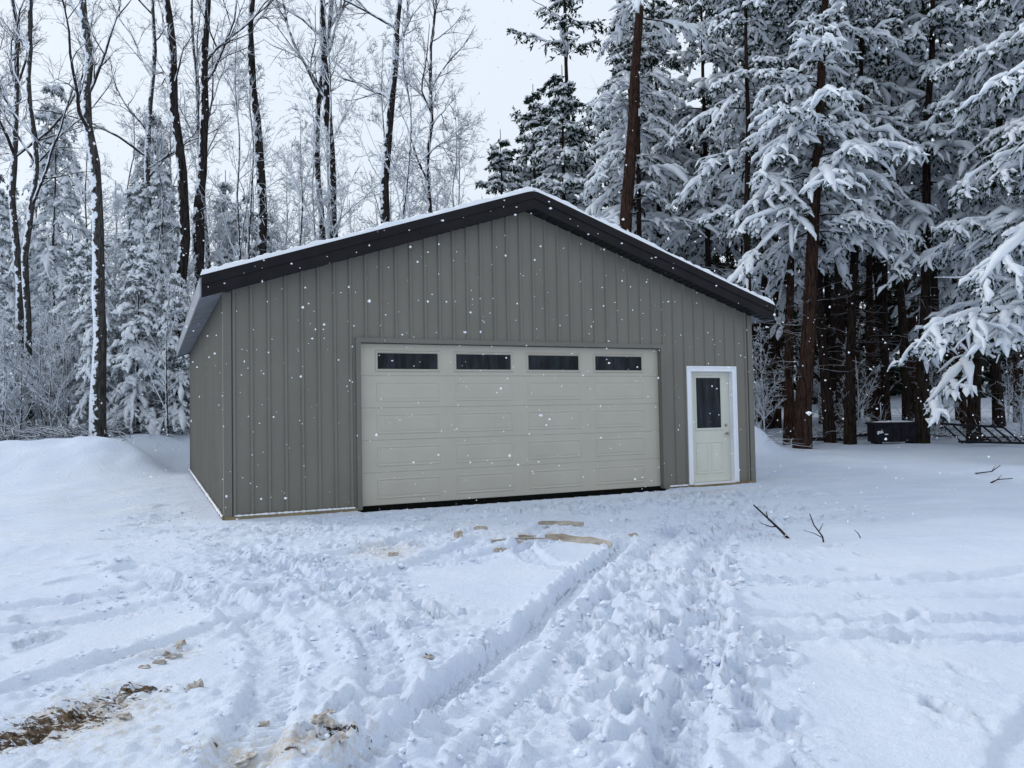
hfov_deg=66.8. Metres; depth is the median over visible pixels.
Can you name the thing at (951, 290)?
hemlock tree
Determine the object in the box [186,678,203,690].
ice chunk
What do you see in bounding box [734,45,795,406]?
slim hemlock tree
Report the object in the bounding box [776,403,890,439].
brush pile
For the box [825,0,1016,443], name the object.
hemlock tree
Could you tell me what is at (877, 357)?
slim hemlock tree
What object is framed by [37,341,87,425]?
snowy sapling
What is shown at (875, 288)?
slim hemlock tree
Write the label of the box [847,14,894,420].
slim hemlock tree
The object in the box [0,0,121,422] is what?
bare tree
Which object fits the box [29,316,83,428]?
snowy sapling
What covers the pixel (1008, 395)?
snowy sapling
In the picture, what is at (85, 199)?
slender bare tree
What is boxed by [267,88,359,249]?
slender bare tree
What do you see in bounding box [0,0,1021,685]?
falling snow
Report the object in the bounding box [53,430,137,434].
fallen log
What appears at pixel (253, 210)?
distant bare woods
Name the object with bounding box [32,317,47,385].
snowy sapling
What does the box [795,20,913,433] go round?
hemlock tree
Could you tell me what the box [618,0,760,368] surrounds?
hemlock tree
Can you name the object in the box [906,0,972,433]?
slim hemlock tree
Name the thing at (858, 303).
slim hemlock tree
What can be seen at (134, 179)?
young fir
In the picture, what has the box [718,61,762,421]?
slim hemlock tree
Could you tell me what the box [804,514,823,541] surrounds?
broken branch
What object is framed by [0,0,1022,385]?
sky
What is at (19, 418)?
snowy sapling
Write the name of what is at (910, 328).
slim hemlock tree
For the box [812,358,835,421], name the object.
snowy sapling
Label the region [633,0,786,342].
hemlock tree
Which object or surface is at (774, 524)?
broken stick
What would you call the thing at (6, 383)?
snowy sapling
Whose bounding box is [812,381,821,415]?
snowy sapling
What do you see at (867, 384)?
slim hemlock tree
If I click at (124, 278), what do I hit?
snowy sapling
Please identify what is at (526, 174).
hemlock tree
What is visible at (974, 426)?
metal ramp
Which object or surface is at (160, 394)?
snowy sapling
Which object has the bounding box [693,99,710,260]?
slim hemlock tree
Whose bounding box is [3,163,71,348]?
slender bare tree
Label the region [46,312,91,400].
snowy sapling
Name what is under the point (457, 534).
scrap board
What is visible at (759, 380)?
snowy sapling
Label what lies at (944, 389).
snowy sapling
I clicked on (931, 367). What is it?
snowy sapling
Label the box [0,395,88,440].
brush pile
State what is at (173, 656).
ice chunk
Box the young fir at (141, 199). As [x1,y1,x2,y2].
[106,181,174,406]
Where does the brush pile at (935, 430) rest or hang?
on the ground
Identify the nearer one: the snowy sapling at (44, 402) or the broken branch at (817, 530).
the broken branch at (817, 530)
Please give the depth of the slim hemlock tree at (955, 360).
30.27 m
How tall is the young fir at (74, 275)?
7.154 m
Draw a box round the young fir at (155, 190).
[117,169,192,415]
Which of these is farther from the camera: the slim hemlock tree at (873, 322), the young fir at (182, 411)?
the slim hemlock tree at (873, 322)
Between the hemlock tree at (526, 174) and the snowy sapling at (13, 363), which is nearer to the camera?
the snowy sapling at (13, 363)
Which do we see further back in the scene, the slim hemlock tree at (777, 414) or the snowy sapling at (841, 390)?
the slim hemlock tree at (777, 414)
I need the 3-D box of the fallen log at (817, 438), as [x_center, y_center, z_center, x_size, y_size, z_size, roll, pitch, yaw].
[9.437,1.673,23.540,2.407,0.166,0.229,1,-3,-17]
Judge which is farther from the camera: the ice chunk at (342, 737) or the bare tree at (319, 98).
the bare tree at (319, 98)
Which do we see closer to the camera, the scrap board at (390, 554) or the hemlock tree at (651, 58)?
the scrap board at (390, 554)
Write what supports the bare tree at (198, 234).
on the ground
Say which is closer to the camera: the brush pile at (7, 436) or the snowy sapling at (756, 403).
the brush pile at (7, 436)
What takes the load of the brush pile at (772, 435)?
on the ground
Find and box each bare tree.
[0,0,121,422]
[0,0,124,426]
[0,74,58,294]
[0,96,44,260]
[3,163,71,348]
[29,229,77,350]
[32,0,130,436]
[32,121,129,321]
[33,0,236,224]
[54,193,115,338]
[71,105,176,305]
[84,57,220,284]
[86,189,144,336]
[107,111,220,406]
[131,0,205,387]
[148,0,275,268]
[188,12,301,266]
[191,0,303,288]
[213,43,309,259]
[238,0,298,255]
[252,102,348,252]
[254,0,437,244]
[260,0,343,237]
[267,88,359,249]
[298,0,432,223]
[314,0,390,239]
[322,31,474,238]
[341,0,485,229]
[375,0,483,212]
[396,112,473,215]
[416,100,491,211]
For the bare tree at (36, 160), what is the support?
on the ground
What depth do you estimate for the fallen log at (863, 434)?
24.07 m
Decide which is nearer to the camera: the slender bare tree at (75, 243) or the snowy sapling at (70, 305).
the snowy sapling at (70, 305)
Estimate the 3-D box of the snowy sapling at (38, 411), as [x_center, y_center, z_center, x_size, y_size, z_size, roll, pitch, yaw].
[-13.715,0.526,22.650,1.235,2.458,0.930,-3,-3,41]
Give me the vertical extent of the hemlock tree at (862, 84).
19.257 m
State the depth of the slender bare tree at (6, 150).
37.23 m
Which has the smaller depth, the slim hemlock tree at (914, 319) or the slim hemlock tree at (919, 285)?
the slim hemlock tree at (919, 285)
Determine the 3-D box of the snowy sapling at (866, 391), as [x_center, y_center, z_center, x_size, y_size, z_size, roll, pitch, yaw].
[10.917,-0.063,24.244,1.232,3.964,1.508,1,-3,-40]
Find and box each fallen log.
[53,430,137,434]
[813,436,842,440]
[857,431,957,436]
[962,435,1023,440]
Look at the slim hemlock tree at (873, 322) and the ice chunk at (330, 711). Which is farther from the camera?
the slim hemlock tree at (873, 322)
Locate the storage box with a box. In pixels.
[865,420,919,443]
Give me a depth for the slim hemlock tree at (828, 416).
23.49 m
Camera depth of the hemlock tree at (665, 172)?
26.14 m
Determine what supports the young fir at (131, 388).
on the ground
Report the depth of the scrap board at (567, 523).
9.22 m
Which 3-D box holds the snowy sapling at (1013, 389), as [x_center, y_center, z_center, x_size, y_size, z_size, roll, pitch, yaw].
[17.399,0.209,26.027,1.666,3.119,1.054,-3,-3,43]
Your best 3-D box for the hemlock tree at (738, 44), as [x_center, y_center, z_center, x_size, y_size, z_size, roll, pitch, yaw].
[9.107,-8.702,29.335,6.045,21.256,6.208,-1,-2,-15]
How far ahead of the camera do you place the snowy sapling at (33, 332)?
24.65 m
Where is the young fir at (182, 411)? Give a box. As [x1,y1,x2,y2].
[140,273,190,434]
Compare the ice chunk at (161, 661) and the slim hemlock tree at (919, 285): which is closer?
the ice chunk at (161, 661)
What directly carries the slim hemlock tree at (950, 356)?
on the ground
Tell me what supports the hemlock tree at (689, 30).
on the ground
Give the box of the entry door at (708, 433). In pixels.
[686,366,739,484]
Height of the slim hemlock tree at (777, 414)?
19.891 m
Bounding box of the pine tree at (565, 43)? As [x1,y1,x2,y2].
[506,0,610,204]
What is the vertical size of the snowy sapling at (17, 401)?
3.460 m
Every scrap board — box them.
[388,552,397,556]
[454,530,462,537]
[474,526,487,529]
[494,547,506,551]
[518,535,536,539]
[538,521,583,525]
[545,534,611,546]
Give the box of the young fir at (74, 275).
[36,241,117,430]
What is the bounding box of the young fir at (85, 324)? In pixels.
[62,232,130,435]
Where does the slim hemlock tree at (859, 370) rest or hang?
on the ground
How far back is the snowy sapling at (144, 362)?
22.00 m
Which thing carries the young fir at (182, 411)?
on the ground
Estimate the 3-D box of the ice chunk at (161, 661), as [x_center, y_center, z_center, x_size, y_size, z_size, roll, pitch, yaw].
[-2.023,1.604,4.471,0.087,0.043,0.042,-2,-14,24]
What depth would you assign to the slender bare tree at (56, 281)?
38.00 m
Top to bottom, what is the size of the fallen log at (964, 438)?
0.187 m
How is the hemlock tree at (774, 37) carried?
on the ground
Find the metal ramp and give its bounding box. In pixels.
[940,423,1023,443]
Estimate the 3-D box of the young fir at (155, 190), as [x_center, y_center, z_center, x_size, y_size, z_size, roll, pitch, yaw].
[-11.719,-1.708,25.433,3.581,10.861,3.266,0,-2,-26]
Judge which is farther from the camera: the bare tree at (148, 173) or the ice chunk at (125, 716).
the bare tree at (148, 173)
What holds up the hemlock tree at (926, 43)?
on the ground
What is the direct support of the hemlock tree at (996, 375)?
on the ground
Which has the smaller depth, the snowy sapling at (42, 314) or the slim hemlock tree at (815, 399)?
the snowy sapling at (42, 314)
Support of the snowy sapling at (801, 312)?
on the ground
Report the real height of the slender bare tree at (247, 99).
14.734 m
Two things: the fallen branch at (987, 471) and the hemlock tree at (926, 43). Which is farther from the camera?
the hemlock tree at (926, 43)
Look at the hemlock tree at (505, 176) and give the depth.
31.17 m
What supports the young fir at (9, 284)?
on the ground
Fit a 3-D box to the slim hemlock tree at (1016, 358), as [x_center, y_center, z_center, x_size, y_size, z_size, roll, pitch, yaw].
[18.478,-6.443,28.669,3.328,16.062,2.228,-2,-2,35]
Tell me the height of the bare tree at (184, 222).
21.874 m
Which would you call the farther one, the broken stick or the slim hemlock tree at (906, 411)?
the slim hemlock tree at (906, 411)
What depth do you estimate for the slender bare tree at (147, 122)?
24.80 m
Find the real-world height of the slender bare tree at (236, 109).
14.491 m
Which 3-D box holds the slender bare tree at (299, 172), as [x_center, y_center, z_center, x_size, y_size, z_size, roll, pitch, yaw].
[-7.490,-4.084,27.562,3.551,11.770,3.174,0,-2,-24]
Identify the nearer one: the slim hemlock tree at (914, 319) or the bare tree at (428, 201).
the bare tree at (428, 201)
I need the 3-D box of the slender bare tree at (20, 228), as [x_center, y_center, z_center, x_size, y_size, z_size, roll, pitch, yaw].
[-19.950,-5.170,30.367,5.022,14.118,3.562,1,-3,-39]
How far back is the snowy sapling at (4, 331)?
21.72 m
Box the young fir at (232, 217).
[213,211,245,265]
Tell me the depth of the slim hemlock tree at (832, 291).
39.10 m
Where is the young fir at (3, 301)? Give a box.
[0,284,33,439]
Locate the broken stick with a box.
[753,505,789,538]
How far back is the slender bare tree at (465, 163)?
29.85 m
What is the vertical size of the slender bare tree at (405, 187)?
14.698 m
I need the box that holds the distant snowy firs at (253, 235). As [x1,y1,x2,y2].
[0,174,360,373]
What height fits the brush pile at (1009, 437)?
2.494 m
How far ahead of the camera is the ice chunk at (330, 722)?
3.49 m
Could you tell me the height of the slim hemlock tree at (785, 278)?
20.502 m
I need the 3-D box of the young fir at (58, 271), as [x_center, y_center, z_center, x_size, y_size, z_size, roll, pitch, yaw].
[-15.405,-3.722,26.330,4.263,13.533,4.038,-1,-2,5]
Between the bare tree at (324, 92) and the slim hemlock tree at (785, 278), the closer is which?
the bare tree at (324, 92)
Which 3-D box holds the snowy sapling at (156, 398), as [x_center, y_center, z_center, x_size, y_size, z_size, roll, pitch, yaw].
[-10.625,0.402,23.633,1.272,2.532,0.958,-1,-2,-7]
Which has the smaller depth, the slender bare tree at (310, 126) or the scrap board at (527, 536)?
the scrap board at (527, 536)
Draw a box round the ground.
[0,382,1023,767]
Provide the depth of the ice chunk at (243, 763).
3.29 m
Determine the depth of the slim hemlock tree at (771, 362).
41.04 m
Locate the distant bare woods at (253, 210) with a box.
[59,170,444,339]
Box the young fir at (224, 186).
[204,182,242,266]
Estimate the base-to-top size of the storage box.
0.660 m
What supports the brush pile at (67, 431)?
on the ground
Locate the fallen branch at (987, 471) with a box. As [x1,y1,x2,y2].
[975,465,999,473]
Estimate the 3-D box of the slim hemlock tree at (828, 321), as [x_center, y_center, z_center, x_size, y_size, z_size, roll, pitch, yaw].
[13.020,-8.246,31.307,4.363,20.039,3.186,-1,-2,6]
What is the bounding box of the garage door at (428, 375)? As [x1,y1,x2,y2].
[361,343,660,512]
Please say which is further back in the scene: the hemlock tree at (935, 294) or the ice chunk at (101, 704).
the hemlock tree at (935, 294)
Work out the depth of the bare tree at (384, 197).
26.18 m
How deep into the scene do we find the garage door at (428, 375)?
12.31 m
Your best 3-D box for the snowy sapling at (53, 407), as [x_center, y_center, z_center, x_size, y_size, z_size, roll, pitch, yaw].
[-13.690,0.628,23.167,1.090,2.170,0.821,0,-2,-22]
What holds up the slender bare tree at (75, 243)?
on the ground
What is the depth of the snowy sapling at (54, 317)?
25.63 m
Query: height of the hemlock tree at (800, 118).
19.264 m
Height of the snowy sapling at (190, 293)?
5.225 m
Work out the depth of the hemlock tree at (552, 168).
30.06 m
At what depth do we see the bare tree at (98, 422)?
21.16 m
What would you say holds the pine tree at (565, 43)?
on the ground
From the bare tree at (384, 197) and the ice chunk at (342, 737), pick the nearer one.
the ice chunk at (342, 737)
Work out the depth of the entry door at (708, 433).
14.01 m
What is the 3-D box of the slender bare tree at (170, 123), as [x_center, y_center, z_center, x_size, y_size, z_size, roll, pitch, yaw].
[-13.086,-5.269,28.086,5.379,14.097,3.877,0,-2,-27]
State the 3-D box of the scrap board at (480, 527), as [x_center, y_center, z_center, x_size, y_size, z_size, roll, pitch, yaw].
[-0.369,1.692,9.145,0.160,0.047,0.046,-2,-2,17]
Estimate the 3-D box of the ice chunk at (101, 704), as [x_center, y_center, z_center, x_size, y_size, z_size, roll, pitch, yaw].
[-2.079,1.631,3.919,0.110,0.051,0.074,0,-14,-33]
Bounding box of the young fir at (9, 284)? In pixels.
[0,188,34,420]
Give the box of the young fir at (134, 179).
[110,113,193,326]
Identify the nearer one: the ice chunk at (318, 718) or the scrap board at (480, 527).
the ice chunk at (318, 718)
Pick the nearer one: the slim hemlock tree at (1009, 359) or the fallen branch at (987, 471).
the fallen branch at (987, 471)
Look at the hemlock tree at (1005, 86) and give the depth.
17.89 m
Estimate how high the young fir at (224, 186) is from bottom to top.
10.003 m
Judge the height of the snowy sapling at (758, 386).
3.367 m
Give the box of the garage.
[176,187,775,520]
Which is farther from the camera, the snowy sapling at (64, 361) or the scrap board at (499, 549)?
the snowy sapling at (64, 361)
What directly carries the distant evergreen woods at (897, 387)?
on the ground
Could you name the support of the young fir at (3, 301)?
on the ground
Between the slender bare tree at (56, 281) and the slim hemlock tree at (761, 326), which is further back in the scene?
the slender bare tree at (56, 281)
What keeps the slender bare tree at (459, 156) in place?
on the ground
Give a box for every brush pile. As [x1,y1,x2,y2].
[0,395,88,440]
[0,397,188,440]
[86,394,189,436]
[754,393,814,449]
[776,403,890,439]
[858,394,1010,443]
[950,406,1023,441]
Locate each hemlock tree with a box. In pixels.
[475,129,525,194]
[493,84,561,199]
[529,73,595,211]
[573,0,717,232]
[575,0,682,253]
[582,0,732,251]
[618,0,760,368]
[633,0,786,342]
[664,0,835,393]
[688,4,779,283]
[690,4,833,428]
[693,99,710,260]
[694,96,723,274]
[715,0,876,444]
[716,14,803,405]
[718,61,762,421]
[721,36,743,286]
[725,0,932,448]
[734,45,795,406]
[738,10,798,427]
[738,27,782,394]
[741,1,863,442]
[768,0,953,444]
[768,252,772,403]
[769,2,874,423]
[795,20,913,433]
[797,240,835,422]
[798,253,824,403]
[823,6,934,420]
[823,272,863,408]
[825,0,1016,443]
[826,52,875,420]
[829,38,856,393]
[829,250,877,351]
[838,38,897,421]
[840,9,858,356]
[844,1,962,420]
[846,37,895,380]
[847,0,1023,428]
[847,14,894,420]
[854,0,941,420]
[856,260,873,366]
[859,285,889,364]
[861,261,911,416]
[863,16,896,401]
[873,246,919,302]
[874,0,1023,434]
[877,0,1023,426]
[888,190,920,381]
[892,198,918,416]
[902,1,1023,443]
[905,37,965,420]
[905,39,936,324]
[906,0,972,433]
[933,0,1023,381]
[942,234,953,384]
[1000,22,1023,421]
[1006,348,1012,405]
[1020,348,1023,398]
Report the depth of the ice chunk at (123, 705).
3.94 m
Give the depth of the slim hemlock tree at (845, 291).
33.08 m
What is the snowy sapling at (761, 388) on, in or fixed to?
on the ground
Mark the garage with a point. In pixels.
(326, 459)
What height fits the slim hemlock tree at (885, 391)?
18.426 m
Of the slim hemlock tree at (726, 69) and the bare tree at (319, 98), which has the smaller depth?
the bare tree at (319, 98)
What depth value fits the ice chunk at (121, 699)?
4.00 m
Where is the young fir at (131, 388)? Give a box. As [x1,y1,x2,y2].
[106,244,180,436]
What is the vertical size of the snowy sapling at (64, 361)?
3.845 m
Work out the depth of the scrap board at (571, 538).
8.14 m
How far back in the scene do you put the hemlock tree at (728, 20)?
22.22 m
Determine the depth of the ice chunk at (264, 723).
3.61 m
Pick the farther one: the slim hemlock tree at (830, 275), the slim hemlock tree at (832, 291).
the slim hemlock tree at (832, 291)
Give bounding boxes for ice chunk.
[78,703,91,711]
[88,701,110,709]
[116,694,128,703]
[116,712,131,719]
[118,703,127,708]
[138,664,150,668]
[152,659,166,664]
[164,654,182,658]
[174,639,186,649]
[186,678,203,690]
[234,758,252,767]
[241,751,257,760]
[258,721,269,726]
[310,712,329,724]
[324,718,338,728]
[325,709,335,713]
[335,731,348,743]
[422,654,433,659]
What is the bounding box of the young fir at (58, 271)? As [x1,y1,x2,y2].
[0,83,91,426]
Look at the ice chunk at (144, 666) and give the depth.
4.41 m
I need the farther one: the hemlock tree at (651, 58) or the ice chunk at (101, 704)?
the hemlock tree at (651, 58)
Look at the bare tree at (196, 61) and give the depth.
30.38 m
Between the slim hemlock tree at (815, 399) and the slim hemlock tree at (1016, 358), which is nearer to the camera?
the slim hemlock tree at (1016, 358)
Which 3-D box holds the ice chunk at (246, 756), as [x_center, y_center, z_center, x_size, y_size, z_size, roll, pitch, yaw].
[-1.131,1.599,3.337,0.085,0.021,0.071,-13,-2,-1]
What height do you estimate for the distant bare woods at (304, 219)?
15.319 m
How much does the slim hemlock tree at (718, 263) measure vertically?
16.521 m
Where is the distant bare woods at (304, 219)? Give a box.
[11,173,471,320]
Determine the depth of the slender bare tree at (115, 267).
27.15 m
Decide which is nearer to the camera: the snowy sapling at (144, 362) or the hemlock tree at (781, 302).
the snowy sapling at (144, 362)
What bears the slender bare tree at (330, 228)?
on the ground
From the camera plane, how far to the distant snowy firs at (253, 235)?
37.06 m
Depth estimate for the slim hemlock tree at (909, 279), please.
34.72 m
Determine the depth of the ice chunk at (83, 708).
3.91 m
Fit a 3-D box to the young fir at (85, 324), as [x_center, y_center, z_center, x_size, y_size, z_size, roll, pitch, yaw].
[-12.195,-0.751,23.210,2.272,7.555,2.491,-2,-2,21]
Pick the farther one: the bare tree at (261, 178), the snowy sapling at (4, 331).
the bare tree at (261, 178)
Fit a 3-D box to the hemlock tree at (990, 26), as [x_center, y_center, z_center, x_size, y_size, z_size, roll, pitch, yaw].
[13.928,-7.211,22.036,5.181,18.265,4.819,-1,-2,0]
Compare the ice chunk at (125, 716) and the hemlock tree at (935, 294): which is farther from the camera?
the hemlock tree at (935, 294)
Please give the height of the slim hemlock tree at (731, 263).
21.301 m
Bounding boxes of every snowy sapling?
[0,308,36,440]
[0,312,32,440]
[0,323,33,424]
[0,327,48,439]
[0,345,47,439]
[12,299,68,429]
[12,314,49,411]
[14,291,70,436]
[23,323,76,436]
[26,360,58,426]
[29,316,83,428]
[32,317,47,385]
[34,309,71,398]
[35,313,106,436]
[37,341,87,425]
[39,370,63,425]
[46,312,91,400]
[55,291,81,374]
[63,266,133,406]
[129,254,193,435]
[146,346,174,432]
[147,387,167,409]
[177,369,189,415]
[185,281,195,384]
[752,341,780,426]
[753,323,786,432]
[753,346,773,412]
[753,380,766,419]
[777,292,820,397]
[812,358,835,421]
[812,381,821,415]
[835,375,861,420]
[836,320,884,437]
[914,363,951,429]
[930,357,949,431]
[989,349,1023,420]
[997,361,1023,434]
[1001,358,1023,408]
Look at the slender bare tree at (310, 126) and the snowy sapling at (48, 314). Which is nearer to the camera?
the snowy sapling at (48, 314)
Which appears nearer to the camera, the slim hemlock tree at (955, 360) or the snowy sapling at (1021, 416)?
the snowy sapling at (1021, 416)
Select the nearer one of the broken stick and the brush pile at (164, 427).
the broken stick
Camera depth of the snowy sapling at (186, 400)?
23.04 m
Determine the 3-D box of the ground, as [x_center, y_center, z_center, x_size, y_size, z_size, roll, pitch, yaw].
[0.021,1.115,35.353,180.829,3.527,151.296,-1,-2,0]
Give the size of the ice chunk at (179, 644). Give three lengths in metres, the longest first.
0.178 x 0.115 x 0.086 m
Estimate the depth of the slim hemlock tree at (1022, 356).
36.94 m
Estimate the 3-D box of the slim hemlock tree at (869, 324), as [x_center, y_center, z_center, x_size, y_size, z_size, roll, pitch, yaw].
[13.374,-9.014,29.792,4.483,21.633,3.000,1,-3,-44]
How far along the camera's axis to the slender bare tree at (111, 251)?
27.14 m
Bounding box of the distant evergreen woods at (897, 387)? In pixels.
[565,119,1021,397]
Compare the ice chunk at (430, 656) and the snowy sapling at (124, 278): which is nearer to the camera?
the ice chunk at (430, 656)
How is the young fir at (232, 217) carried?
on the ground
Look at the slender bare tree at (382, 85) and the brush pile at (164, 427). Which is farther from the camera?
the slender bare tree at (382, 85)
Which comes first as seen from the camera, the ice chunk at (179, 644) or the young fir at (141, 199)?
the ice chunk at (179, 644)
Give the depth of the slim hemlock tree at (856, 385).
30.94 m

